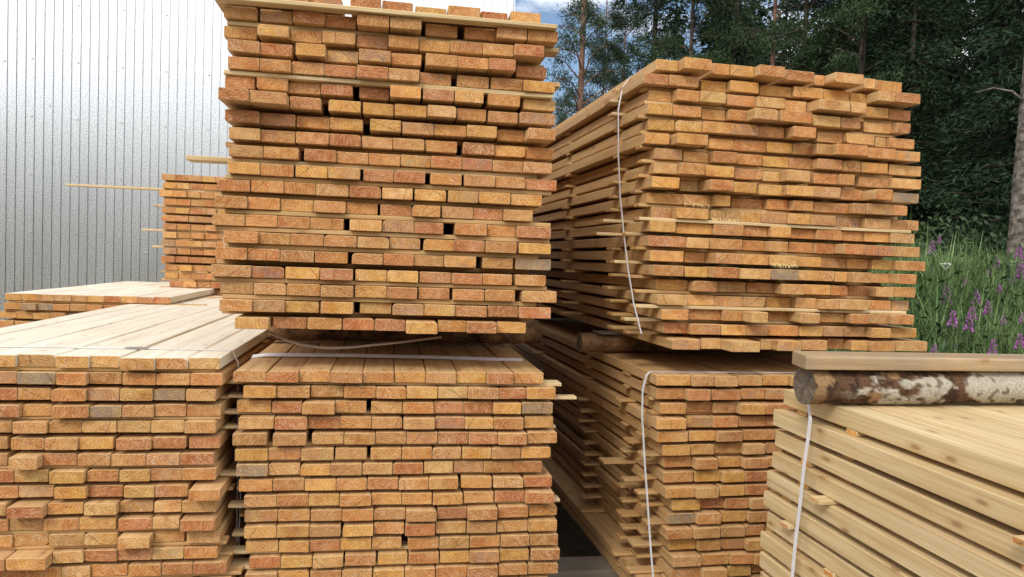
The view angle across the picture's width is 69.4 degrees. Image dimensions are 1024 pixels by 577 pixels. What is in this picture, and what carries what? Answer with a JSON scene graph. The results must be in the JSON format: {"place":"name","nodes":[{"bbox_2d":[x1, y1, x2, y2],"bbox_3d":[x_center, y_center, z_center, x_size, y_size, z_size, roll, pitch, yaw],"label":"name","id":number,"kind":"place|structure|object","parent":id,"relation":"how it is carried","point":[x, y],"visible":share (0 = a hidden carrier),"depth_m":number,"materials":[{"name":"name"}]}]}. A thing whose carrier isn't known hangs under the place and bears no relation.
{"place":"outdoors","nodes":[
{"label":"outdoors","id":0,"kind":"place"},
{"bbox_2d":[0,0,514,327],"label":"steel shed","id":1,"kind":"structure","parent":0,"point":[111,92],"depth_m":9.04,"materials":[{"name":"metal"}]},
{"bbox_2d":[554,505,602,556],"bbox_3d":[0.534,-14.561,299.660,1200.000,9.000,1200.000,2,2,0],"label":"ground","id":2,"kind":"structure","parent":0,"point":[574,540],"depth_m":4.27,"materials":[{"name":"soil"}]},
{"bbox_2d":[552,90,576,128],"bbox_3d":[2.174,-4.567,31.883,2.550,8.244,3.020,1,2,-22],"label":"pine tree","id":3,"kind":"object","parent":2,"relation":"on","point":[569,103],"visible":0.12,"depth_m":31.54,"materials":[{"name":"green plant"}]},
{"bbox_2d":[547,556,618,576],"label":"bearer beam","id":4,"kind":"structure","parent":2,"relation":"on","point":[594,566],"depth_m":3.02,"materials":[{"name":"grey concrete"}]},
{"bbox_2d":[0,295,275,576],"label":"timber stack","id":5,"kind":"object","parent":4,"relation":"on","point":[117,452],"visible":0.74,"depth_m":2.26,"materials":[{"name":"brown wood"}]},
{"bbox_2d":[219,340,576,576],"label":"timber stack","id":6,"kind":"object","parent":4,"relation":"on","point":[414,459],"visible":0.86,"depth_m":2.44,"materials":[{"name":"brown wood"}]},
{"bbox_2d":[268,320,538,343],"bbox_3d":[-0.445,0.173,3.141,1.121,0.115,0.118,2,2,-10],"label":"support log","id":7,"kind":"object","parent":6,"relation":"on","point":[530,335],"visible":0.39,"depth_m":3.10,"materials":[{"name":"brown wood"}]},
{"bbox_2d":[186,0,559,348],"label":"timber stack","id":8,"kind":"object","parent":7,"relation":"on","point":[366,136],"visible":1,"depth_m":2.38,"materials":[{"name":"brown wood"}]},
{"bbox_2d":[545,0,630,119],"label":"pine tree","id":9,"kind":"object","parent":2,"relation":"on","point":[583,12],"visible":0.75,"depth_m":20.38,"materials":[{"name":"green plant"}]},
{"bbox_2d":[567,0,638,107],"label":"pine tree","id":10,"kind":"object","parent":2,"relation":"on","point":[615,50],"visible":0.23,"depth_m":23.64,"materials":[{"name":"green plant"}]},
{"bbox_2d":[589,0,650,99],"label":"pine tree","id":11,"kind":"object","parent":2,"relation":"on","point":[620,45],"visible":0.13,"depth_m":26.54,"materials":[{"name":"green plant"}]},
{"bbox_2d":[597,0,709,85],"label":"spruce tree","id":12,"kind":"object","parent":2,"relation":"on","point":[657,6],"visible":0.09,"depth_m":21.64,"materials":[{"name":"green plant"}]},
{"bbox_2d":[662,0,694,58],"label":"spruce tree","id":13,"kind":"object","parent":2,"relation":"on","point":[678,21],"depth_m":25.54,"materials":[{"name":"green plant"}]},
{"bbox_2d":[629,0,755,66],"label":"birch tree","id":14,"kind":"object","parent":2,"relation":"on","point":[669,44],"visible":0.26,"depth_m":19.61,"materials":[{"name":"green plant"}]},
{"bbox_2d":[693,7,730,63],"bbox_3d":[7.562,-6.198,27.741,3.727,12.380,3.855,3,2,15],"label":"spruce tree","id":15,"kind":"object","parent":2,"relation":"on","point":[707,49],"visible":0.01,"depth_m":27.49,"materials":[{"name":"green plant"}]},
{"bbox_2d":[690,0,769,66],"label":"birch tree","id":16,"kind":"object","parent":2,"relation":"on","point":[729,14],"visible":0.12,"depth_m":22.26,"materials":[{"name":"green plant"}]},
{"bbox_2d":[702,0,765,64],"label":"spruce tree","id":17,"kind":"object","parent":2,"relation":"on","point":[738,58],"visible":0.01,"depth_m":24.51,"materials":[{"name":"green plant"}]},
{"bbox_2d":[732,0,811,70],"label":"pine tree","id":18,"kind":"object","parent":2,"relation":"on","point":[788,8],"visible":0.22,"depth_m":21.52,"materials":[{"name":"green plant"}]},
{"bbox_2d":[761,0,812,71],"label":"spruce tree","id":19,"kind":"object","parent":2,"relation":"on","point":[771,7],"depth_m":29.53,"materials":[{"name":"green plant"}]},
{"bbox_2d":[726,0,870,74],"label":"birch tree","id":20,"kind":"object","parent":2,"relation":"on","point":[823,7],"visible":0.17,"depth_m":17.57,"materials":[{"name":"green plant"}]},
{"bbox_2d":[774,0,935,244],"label":"spruce tree","id":21,"kind":"object","parent":2,"relation":"on","point":[819,71],"visible":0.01,"depth_m":19.62,"materials":[{"name":"green plant"}]},
{"bbox_2d":[716,0,1018,243],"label":"distant wood","id":22,"kind":"object","parent":2,"relation":"on","point":[756,17],"depth_m":27.51,"materials":[{"name":"green plant"}]},
{"bbox_2d":[758,0,998,245],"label":"birch tree","id":23,"kind":"object","parent":2,"relation":"on","point":[855,11],"visible":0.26,"depth_m":15.77,"materials":[{"name":"green plant"}]},
{"bbox_2d":[757,194,1008,268],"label":"undergrowth","id":24,"kind":"object","parent":2,"relation":"on","point":[992,231],"visible":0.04,"depth_m":11.42,"materials":[{"name":"green plant"}]},
{"bbox_2d":[878,0,936,213],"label":"spruce tree","id":25,"kind":"object","parent":2,"relation":"on","point":[923,60],"depth_m":23.47,"materials":[{"name":"green plant"}]},
{"bbox_2d":[852,0,989,259],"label":"spruce tree","id":26,"kind":"object","parent":2,"relation":"on","point":[909,48],"visible":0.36,"depth_m":15.14,"materials":[{"name":"green plant"}]},
{"bbox_2d":[827,0,1015,238],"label":"spruce tree","id":27,"kind":"object","parent":2,"relation":"on","point":[873,58],"visible":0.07,"depth_m":16.37,"materials":[{"name":"green plant"}]},
{"bbox_2d":[927,241,935,255],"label":"fireweed","id":28,"kind":"object","parent":2,"relation":"on","point":[933,246],"visible":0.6,"depth_m":8.97,"materials":[{"name":"purple plant"}]},
{"bbox_2d":[930,341,936,352],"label":"fireweed","id":29,"kind":"object","parent":2,"relation":"on","point":[932,349],"visible":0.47,"depth_m":5.21,"materials":[{"name":"purple plant"}]},
{"bbox_2d":[931,263,955,348],"bbox_3d":[3.868,0.310,6.614,0.231,1.103,0.237,3,3,30],"label":"umbel plant","id":30,"kind":"object","parent":2,"relation":"on","point":[950,264],"visible":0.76,"depth_m":6.60,"materials":[{"name":"plant"}]},
{"bbox_2d":[921,59,969,237],"bbox_3d":[12.358,-3.068,20.939,2.120,6.779,2.050,3,3,27],"label":"spruce tree","id":31,"kind":"object","parent":2,"relation":"on","point":[950,78],"depth_m":20.74,"materials":[{"name":"green plant"}]},
{"bbox_2d":[939,286,952,321],"bbox_3d":[4.041,0.358,6.922,0.218,0.778,0.204,2,2,5],"label":"fireweed","id":32,"kind":"object","parent":2,"relation":"on","point":[945,299],"visible":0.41,"depth_m":6.90,"materials":[{"name":"purple plant"}]},
{"bbox_2d":[937,310,962,352],"bbox_3d":[3.634,0.627,6.112,0.213,0.901,0.261,1,2,-24],"label":"fireweed","id":33,"kind":"object","parent":2,"relation":"on","point":[954,319],"visible":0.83,"depth_m":6.11,"materials":[{"name":"purple plant"}]},
{"bbox_2d":[912,0,1023,238],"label":"spruce tree","id":34,"kind":"object","parent":2,"relation":"on","point":[970,5],"visible":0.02,"depth_m":19.82,"materials":[{"name":"green plant"}]},
{"bbox_2d":[960,315,976,353],"bbox_3d":[3.702,0.667,6.037,0.225,0.908,0.228,3,3,32],"label":"fireweed","id":35,"kind":"object","parent":2,"relation":"on","point":[967,324],"visible":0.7,"depth_m":6.01,"materials":[{"name":"purple plant"}]},
{"bbox_2d":[915,0,1023,254],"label":"spruce tree","id":36,"kind":"object","parent":2,"relation":"on","point":[1000,26],"visible":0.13,"depth_m":16.76,"materials":[{"name":"green plant"}]},
{"bbox_2d":[964,305,978,344],"bbox_3d":[3.927,0.565,6.324,0.230,0.857,0.206,1,3,-28],"label":"fireweed","id":37,"kind":"object","parent":2,"relation":"on","point":[973,311],"visible":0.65,"depth_m":6.30,"materials":[{"name":"purple plant"}]},
{"bbox_2d":[920,0,1023,259],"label":"spruce tree","id":38,"kind":"object","parent":2,"relation":"on","point":[1008,108],"visible":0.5,"depth_m":13.48,"materials":[{"name":"green plant"}]},
{"bbox_2d":[920,0,1023,249],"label":"spruce tree","id":39,"kind":"object","parent":2,"relation":"on","point":[964,102],"visible":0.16,"depth_m":14.91,"materials":[{"name":"green plant"}]},
{"bbox_2d":[971,290,984,325],"bbox_3d":[4.278,0.404,6.814,0.234,0.788,0.229,3,2,21],"label":"fireweed","id":40,"kind":"object","parent":2,"relation":"on","point":[978,301],"visible":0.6,"depth_m":6.80,"materials":[{"name":"purple plant"}]},
{"bbox_2d":[982,300,992,339],"bbox_3d":[4.167,0.508,6.530,0.210,0.814,0.199,4,3,42],"label":"fireweed","id":41,"kind":"object","parent":2,"relation":"on","point":[985,311],"visible":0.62,"depth_m":6.50,"materials":[{"name":"purple plant"}]},
{"bbox_2d":[988,339,996,353],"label":"fireweed","id":42,"kind":"object","parent":2,"relation":"on","point":[991,347],"visible":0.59,"depth_m":5.11,"materials":[{"name":"purple plant"}]},
{"bbox_2d":[992,284,1002,320],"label":"fireweed","id":43,"kind":"object","parent":2,"relation":"on","point":[999,296],"visible":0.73,"depth_m":7.09,"materials":[{"name":"purple plant"}]},
{"bbox_2d":[975,59,1023,270],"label":"pine tree","id":44,"kind":"object","parent":2,"relation":"on","point":[1016,225],"visible":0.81,"depth_m":9.49,"materials":[{"name":"grey plant"}]},
{"bbox_2d":[990,315,1013,353],"bbox_3d":[4.061,0.646,6.126,0.202,0.879,0.244,1,3,-28],"label":"fireweed","id":45,"kind":"object","parent":2,"relation":"on","point":[1004,333],"visible":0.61,"depth_m":6.10,"materials":[{"name":"purple plant"}]},
{"bbox_2d":[1010,313,1023,353],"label":"fireweed","id":46,"kind":"object","parent":2,"relation":"on","point":[1020,321],"visible":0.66,"depth_m":6.11,"materials":[{"name":"purple plant"}]},
{"bbox_2d":[1011,246,1022,267],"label":"fireweed","id":47,"kind":"object","parent":2,"relation":"on","point":[1020,252],"visible":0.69,"depth_m":8.77,"materials":[{"name":"purple plant"}]},
{"bbox_2d":[1013,333,1023,352],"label":"fireweed","id":48,"kind":"object","parent":2,"relation":"on","point":[1017,342],"visible":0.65,"depth_m":5.31,"materials":[{"name":"purple plant"}]},
{"bbox_2d":[1014,263,1023,288],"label":"fireweed","id":49,"kind":"object","parent":2,"relation":"on","point":[1022,270],"visible":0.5,"depth_m":7.68,"materials":[{"name":"purple plant"}]},
{"bbox_2d":[515,0,977,128],"label":"sky","id":50,"kind":"structure","parent":0,"point":[547,8],"materials":[{"name":"blue"}]},
{"bbox_2d":[809,208,1023,353],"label":"meadow grass","id":51,"kind":"structure","parent":0,"point":[977,273],"depth_m":7.13,"materials":[{"name":"green plant"}]},
{"bbox_3d":[-0.170,1.229,4.861,4.650,0.356,0.180,2,2,-10],"label":"bearer beam","id":52,"kind":"object","parent":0,"visible":0},
{"bbox_2d":[506,318,799,576],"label":"timber stack","id":53,"kind":"object","parent":52,"relation":"on","point":[657,464],"visible":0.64,"depth_m":2.77,"materials":[{"name":"brown wood"}]},
{"bbox_2d":[551,312,567,317],"bbox_3d":[0.582,0.170,5.043,1.161,0.089,0.085,2,2,-12],"label":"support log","id":54,"kind":"object","parent":53,"relation":"on","point":[553,315],"visible":0.06,"depth_m":4.96,"materials":[{"name":"wood"}]},
{"bbox_2d":[576,333,823,353],"bbox_3d":[0.860,0.247,3.314,1.161,0.089,0.086,2,2,-11],"label":"support log","id":55,"kind":"object","parent":53,"relation":"on","point":[590,342],"visible":0.38,"depth_m":3.20,"materials":[{"name":"brown wood"}]},
{"bbox_2d":[592,330,623,334],"bbox_3d":[0.900,0.205,3.321,1.100,0.007,0.101,2,2,-11],"label":"weathered plank","id":56,"kind":"object","parent":55,"relation":"on","point":[603,332],"visible":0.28,"depth_m":3.19,"materials":[{"name":"wood"}]},
{"bbox_2d":[516,57,926,351],"bbox_3d":[0.706,-0.351,4.163,1.294,1.026,3.130,2,2,-11],"label":"timber stack","id":57,"kind":"object","parent":55,"relation":"on","point":[685,200],"visible":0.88,"depth_m":2.75,"materials":[{"name":"brown wood"}]},
{"bbox_3d":[-2.059,1.120,5.927,2.100,0.354,0.142,2,2,-9],"label":"bearer beam","id":58,"kind":"object","parent":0,"visible":0},
{"bbox_2d":[0,281,221,327],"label":"timber stack","id":59,"kind":"object","parent":58,"relation":"on","point":[22,307],"visible":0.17,"depth_m":4.26,"materials":[{"name":"brown wood"}]},
{"bbox_2d":[66,174,225,295],"bbox_3d":[-2.561,-0.006,6.865,1.768,1.767,3.032,2,2,-9],"label":"timber stack","id":60,"kind":"object","parent":58,"relation":"on","point":[189,208],"visible":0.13,"depth_m":5.38,"materials":[{"name":"brown wood"}]},
{"bbox_3d":[1.532,1.428,1.382,2.100,0.353,0.143,2,2,-9],"label":"bearer beam","id":61,"kind":"object","parent":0,"visible":0},
{"bbox_2d":[759,389,1023,576],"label":"timber stack","id":62,"kind":"object","parent":61,"relation":"on","point":[908,490],"visible":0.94,"depth_m":1.78,"materials":[{"name":"brown wood"}]},
{"bbox_2d":[793,367,1023,404],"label":"support log","id":63,"kind":"object","parent":62,"relation":"on","point":[870,387],"visible":0.81,"depth_m":1.99,"materials":[{"name":"brown wood"}]},
{"bbox_2d":[792,351,1023,371],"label":"wooden plank","id":64,"kind":"object","parent":63,"relation":"on","point":[840,360],"visible":1,"depth_m":1.99,"materials":[{"name":"beige wood"}]}
]}

